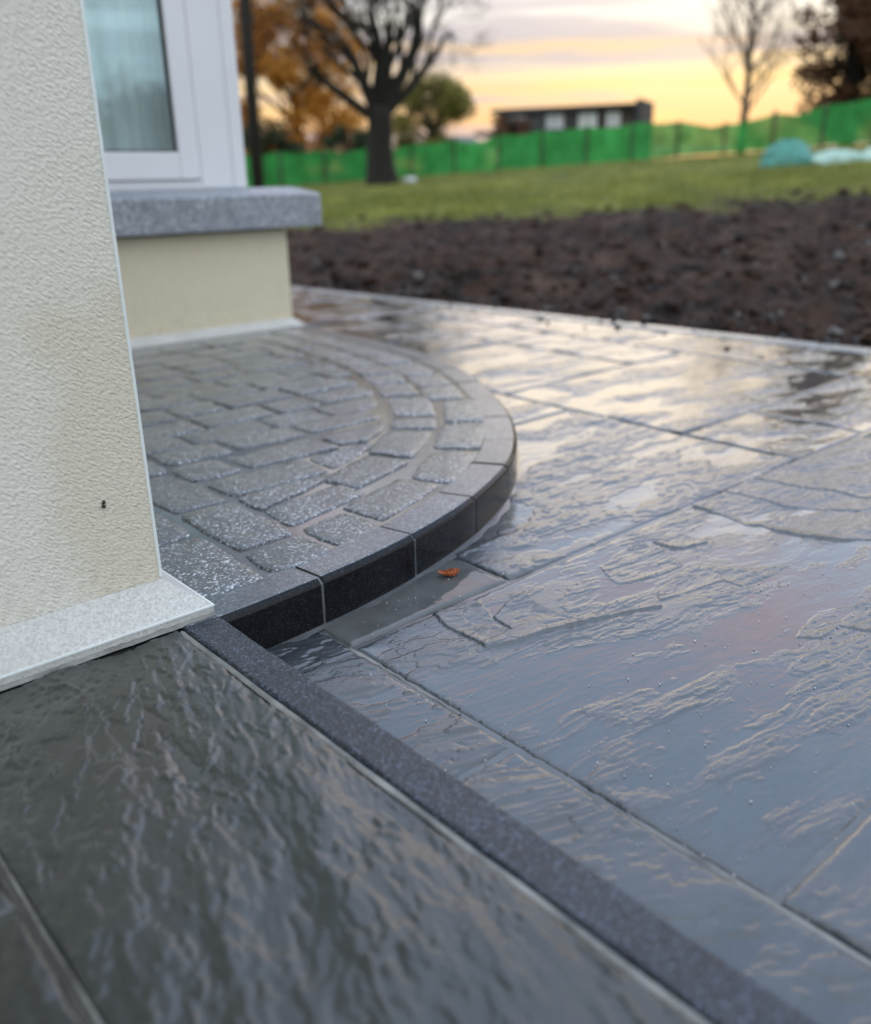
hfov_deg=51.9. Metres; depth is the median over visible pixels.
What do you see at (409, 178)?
sheeted heap
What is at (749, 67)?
tree
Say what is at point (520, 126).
tree
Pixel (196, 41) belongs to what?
window
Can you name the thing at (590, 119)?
window
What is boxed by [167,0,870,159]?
sky
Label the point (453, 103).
tree
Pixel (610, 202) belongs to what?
grass
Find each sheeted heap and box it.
[403,177,416,181]
[759,139,812,166]
[809,149,860,163]
[858,147,870,160]
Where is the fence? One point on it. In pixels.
(835, 124)
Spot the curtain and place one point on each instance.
(124, 49)
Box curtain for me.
[83,0,169,149]
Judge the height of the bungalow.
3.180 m
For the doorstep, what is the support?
on the patio
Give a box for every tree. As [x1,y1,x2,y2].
[231,0,373,153]
[232,0,499,185]
[392,71,477,148]
[487,109,532,139]
[698,0,816,153]
[771,0,870,145]
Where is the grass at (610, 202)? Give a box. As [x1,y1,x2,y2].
[267,143,870,228]
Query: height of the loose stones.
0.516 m
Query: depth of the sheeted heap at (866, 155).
14.28 m
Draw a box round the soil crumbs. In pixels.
[290,283,869,352]
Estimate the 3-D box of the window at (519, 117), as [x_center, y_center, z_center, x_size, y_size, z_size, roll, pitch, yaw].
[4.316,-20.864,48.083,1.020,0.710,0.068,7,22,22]
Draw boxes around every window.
[104,0,246,190]
[508,116,524,119]
[526,115,542,129]
[546,114,563,128]
[564,114,577,128]
[578,113,596,127]
[597,112,606,127]
[606,112,620,126]
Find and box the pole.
[239,0,264,186]
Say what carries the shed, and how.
on the ground at (814, 215)
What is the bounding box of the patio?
[266,286,870,1023]
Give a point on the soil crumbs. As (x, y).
(614, 320)
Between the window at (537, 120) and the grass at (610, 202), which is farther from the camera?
the window at (537, 120)
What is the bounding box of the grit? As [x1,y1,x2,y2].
[327,433,868,930]
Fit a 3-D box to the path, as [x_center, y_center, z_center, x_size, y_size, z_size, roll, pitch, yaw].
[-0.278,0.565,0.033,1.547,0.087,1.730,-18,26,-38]
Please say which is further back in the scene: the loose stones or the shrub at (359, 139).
the shrub at (359, 139)
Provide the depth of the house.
1.00 m
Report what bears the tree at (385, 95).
on the ground at (814, 215)
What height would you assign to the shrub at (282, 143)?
1.903 m
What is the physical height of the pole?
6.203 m
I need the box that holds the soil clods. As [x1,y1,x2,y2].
[286,184,870,347]
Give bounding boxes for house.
[0,0,321,690]
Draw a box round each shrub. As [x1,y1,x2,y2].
[242,116,316,155]
[315,123,367,151]
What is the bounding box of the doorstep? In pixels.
[131,325,516,648]
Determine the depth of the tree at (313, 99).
26.27 m
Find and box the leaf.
[438,568,459,576]
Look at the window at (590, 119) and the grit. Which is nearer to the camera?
the grit
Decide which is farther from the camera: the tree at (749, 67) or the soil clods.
the tree at (749, 67)
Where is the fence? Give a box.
[245,99,870,187]
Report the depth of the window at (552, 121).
47.26 m
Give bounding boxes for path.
[0,616,815,1023]
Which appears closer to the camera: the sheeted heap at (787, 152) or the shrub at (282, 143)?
the sheeted heap at (787, 152)
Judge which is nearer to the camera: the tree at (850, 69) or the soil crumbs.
the soil crumbs
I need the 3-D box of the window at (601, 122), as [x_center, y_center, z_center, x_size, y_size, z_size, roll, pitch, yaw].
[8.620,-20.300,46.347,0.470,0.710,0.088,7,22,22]
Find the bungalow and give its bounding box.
[474,99,653,161]
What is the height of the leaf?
0.010 m
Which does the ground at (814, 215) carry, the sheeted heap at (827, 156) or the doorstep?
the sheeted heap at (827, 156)
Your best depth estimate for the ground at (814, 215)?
6.22 m
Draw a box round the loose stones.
[294,192,870,335]
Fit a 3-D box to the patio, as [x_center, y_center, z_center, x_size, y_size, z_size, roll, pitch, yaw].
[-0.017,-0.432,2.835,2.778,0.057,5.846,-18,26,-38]
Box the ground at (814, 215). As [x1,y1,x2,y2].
[0,143,870,692]
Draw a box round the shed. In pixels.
[435,136,477,141]
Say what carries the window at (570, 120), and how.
in the bungalow
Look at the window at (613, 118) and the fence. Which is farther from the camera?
the window at (613, 118)

